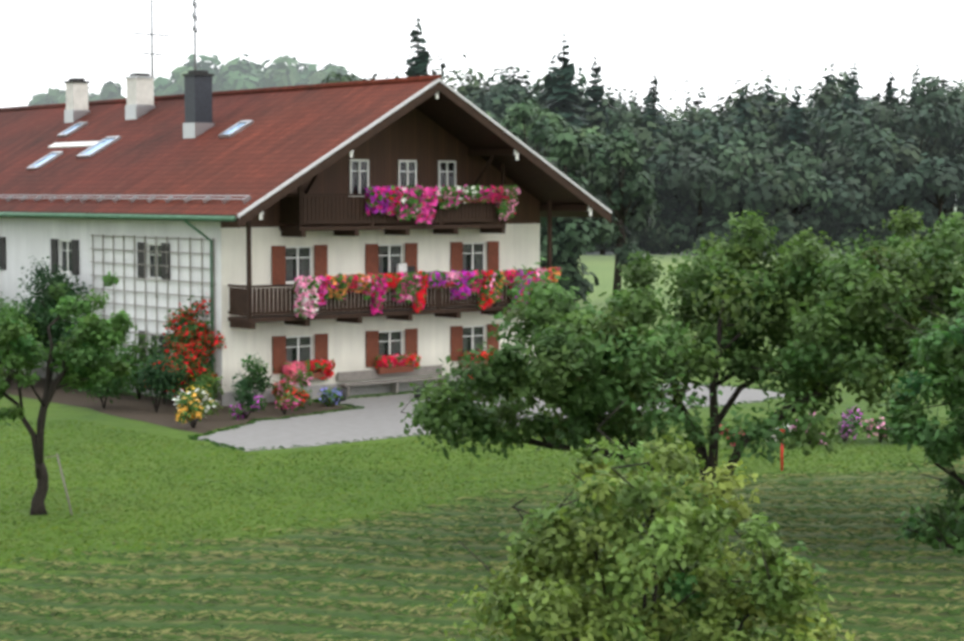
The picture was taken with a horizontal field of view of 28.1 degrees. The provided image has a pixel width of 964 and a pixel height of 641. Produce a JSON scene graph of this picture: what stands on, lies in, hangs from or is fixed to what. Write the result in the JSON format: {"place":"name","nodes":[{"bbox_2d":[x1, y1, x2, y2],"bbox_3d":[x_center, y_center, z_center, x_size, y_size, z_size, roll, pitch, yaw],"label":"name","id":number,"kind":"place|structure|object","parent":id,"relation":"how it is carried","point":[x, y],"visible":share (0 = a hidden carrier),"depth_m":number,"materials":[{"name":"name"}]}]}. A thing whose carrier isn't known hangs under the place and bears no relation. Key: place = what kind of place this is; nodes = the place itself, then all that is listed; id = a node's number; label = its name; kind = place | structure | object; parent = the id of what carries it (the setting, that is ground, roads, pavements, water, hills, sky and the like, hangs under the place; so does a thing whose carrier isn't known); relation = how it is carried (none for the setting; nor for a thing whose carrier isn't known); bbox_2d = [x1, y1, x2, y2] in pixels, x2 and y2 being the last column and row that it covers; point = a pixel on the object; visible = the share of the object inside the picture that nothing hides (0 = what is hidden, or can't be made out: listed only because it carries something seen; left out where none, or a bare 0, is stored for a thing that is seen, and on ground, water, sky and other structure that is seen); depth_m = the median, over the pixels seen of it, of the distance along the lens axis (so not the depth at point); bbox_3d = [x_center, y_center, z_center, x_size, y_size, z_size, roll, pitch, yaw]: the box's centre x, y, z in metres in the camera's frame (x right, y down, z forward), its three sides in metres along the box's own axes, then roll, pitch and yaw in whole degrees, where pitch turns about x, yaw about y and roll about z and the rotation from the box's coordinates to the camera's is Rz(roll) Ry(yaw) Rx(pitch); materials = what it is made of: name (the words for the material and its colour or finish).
{"place":"outdoors","nodes":[
{"label":"outdoors","id":0,"kind":"place"},
{"bbox_2d":[28,53,361,105],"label":"distant trees","id":1,"kind":"object","parent":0,"point":[237,73],"visible":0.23,"depth_m":610.40,"materials":[{"name":"green plant"}]},
{"bbox_2d":[0,108,539,405],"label":"house walls","id":2,"kind":"structure","parent":0,"point":[425,142],"depth_m":67.84,"materials":[{"name":"white paint"}]},
{"bbox_2d":[90,234,215,389],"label":"trellis","id":3,"kind":"object","parent":2,"relation":"attached to","point":[145,278],"visible":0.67,"depth_m":66.88,"materials":[{"name":"grey wood"}]},
{"bbox_2d":[0,159,498,373],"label":"house windows","id":4,"kind":"structure","parent":2,"relation":"in","point":[290,264],"depth_m":68.00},
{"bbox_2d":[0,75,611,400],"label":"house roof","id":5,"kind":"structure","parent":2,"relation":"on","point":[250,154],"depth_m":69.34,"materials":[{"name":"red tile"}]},
{"bbox_2d":[64,0,213,137],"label":"chimneys","id":6,"kind":"object","parent":5,"relation":"attached to","point":[197,99],"visible":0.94,"depth_m":78.32,"materials":[{"name":"paint"}]},
{"bbox_2d":[228,164,551,328],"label":"balconies","id":7,"kind":"structure","parent":2,"relation":"attached to","point":[300,210],"depth_m":65.53,"materials":[{"name":"brown wood"}]},
{"bbox_2d":[286,196,555,401],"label":"bench and boxes","id":8,"kind":"object","parent":7,"relation":"attached to","point":[395,371],"visible":0.33,"depth_m":67.71,"materials":[{"name":"wood"}]},
{"bbox_2d":[280,184,561,383],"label":"balcony flowers","id":9,"kind":"object","parent":8,"relation":"in","point":[412,286],"visible":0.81,"depth_m":66.84,"materials":[{"name":"pink plant"}]},
{"bbox_2d":[0,205,963,640],"bbox_3d":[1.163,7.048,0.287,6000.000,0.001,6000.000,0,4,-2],"label":"ground","id":10,"kind":"structure","parent":0,"point":[598,265],"depth_m":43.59,"materials":[{"name":"green plant"}]},
{"bbox_2d":[44,453,72,514],"bbox_3d":[-9.293,3.589,42.291,0.682,1.361,0.086,1,4,8],"label":"tree stake","id":11,"kind":"object","parent":10,"relation":"on","point":[67,496],"visible":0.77,"depth_m":42.26,"materials":[{"name":"grey wood"}]},
{"bbox_2d":[0,271,137,514],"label":"apple tree","id":12,"kind":"object","parent":10,"relation":"on","point":[87,344],"depth_m":41.78,"materials":[{"name":"green plant"}]},
{"bbox_2d":[0,372,348,432],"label":"bed soil","id":13,"kind":"structure","parent":10,"relation":"on","point":[129,406],"depth_m":63.07,"materials":[{"name":"brown soil"}]},
{"bbox_2d":[0,256,528,427],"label":"garden shrubs","id":14,"kind":"object","parent":13,"relation":"on","point":[201,392],"depth_m":63.59,"materials":[{"name":"green plant"}]},
{"bbox_2d":[0,457,963,640],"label":"mown hay blades","id":15,"kind":"object","parent":10,"relation":"on","point":[428,629],"visible":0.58,"depth_m":35.39,"materials":[{"name":"green plant"}]},
{"bbox_2d":[318,42,963,254],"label":"forest broadleaf","id":16,"kind":"object","parent":10,"relation":"on","point":[723,160],"visible":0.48,"depth_m":223.51,"materials":[{"name":"green plant"}]},
{"bbox_2d":[444,399,854,640],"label":"bush","id":17,"kind":"object","parent":10,"relation":"on","point":[680,517],"depth_m":14.55,"materials":[{"name":"green plant"}]},
{"bbox_2d":[397,206,963,549],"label":"apple tree","id":18,"kind":"object","parent":10,"relation":"on","point":[814,329],"depth_m":36.60,"materials":[{"name":"green plant"}]},
{"bbox_2d":[417,21,963,303],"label":"forest trunks","id":19,"kind":"object","parent":10,"relation":"on","point":[619,216],"depth_m":219.00,"materials":[{"name":"brown plant"}]},
{"bbox_2d":[498,98,660,306],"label":"tree leaves","id":20,"kind":"object","parent":19,"relation":"attached to","point":[594,154],"visible":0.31,"depth_m":117.08,"materials":[{"name":"green plant"}]},
{"bbox_2d":[404,16,937,218],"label":"conifer trees","id":21,"kind":"object","parent":19,"relation":"attached to","point":[557,88],"visible":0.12,"depth_m":238.02,"materials":[{"name":"green plant"}]},
{"bbox_2d":[780,429,783,470],"bbox_3d":[7.631,3.275,49.065,0.120,1.080,0.070,0,4,-2],"label":"red marker post","id":22,"kind":"object","parent":10,"relation":"on","point":[782,454],"visible":0.42,"depth_m":49.05,"materials":[{"name":"red paint"}]},
{"bbox_2d":[719,405,929,447],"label":"bushes","id":23,"kind":"object","parent":10,"relation":"on","point":[869,428],"depth_m":54.27,"materials":[{"name":"plant"}]},
{"bbox_2d":[867,234,963,556],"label":"tree","id":24,"kind":"object","parent":10,"relation":"on","point":[943,348],"depth_m":25.05,"materials":[{"name":"green plant"}]},
{"bbox_3d":[12.645,1.444,38.520,7.394,6.203,6.664,0,4,-2],"label":"far right apple tree trunk and limbs","id":25,"kind":"object","parent":10,"relation":"on","visible":0},
{"bbox_2d":[901,300,963,401],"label":"apple tree","id":26,"kind":"object","parent":25,"relation":"on","point":[936,373],"visible":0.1,"depth_m":38.43,"materials":[{"name":"green plant"}]},
{"bbox_2d":[0,0,963,195],"label":"sky","id":27,"kind":"structure","parent":0,"point":[44,44],"materials":[{"name":"white"}]},
{"bbox_2d":[197,383,784,450],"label":"yard gravel","id":28,"kind":"structure","parent":0,"point":[379,417],"depth_m":58.78,"materials":[{"name":"grey gravel"}]},
{"bbox_2d":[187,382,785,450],"bbox_3d":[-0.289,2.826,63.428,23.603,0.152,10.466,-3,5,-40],"label":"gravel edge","id":29,"kind":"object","parent":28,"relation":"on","point":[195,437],"depth_m":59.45,"materials":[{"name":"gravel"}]}
]}

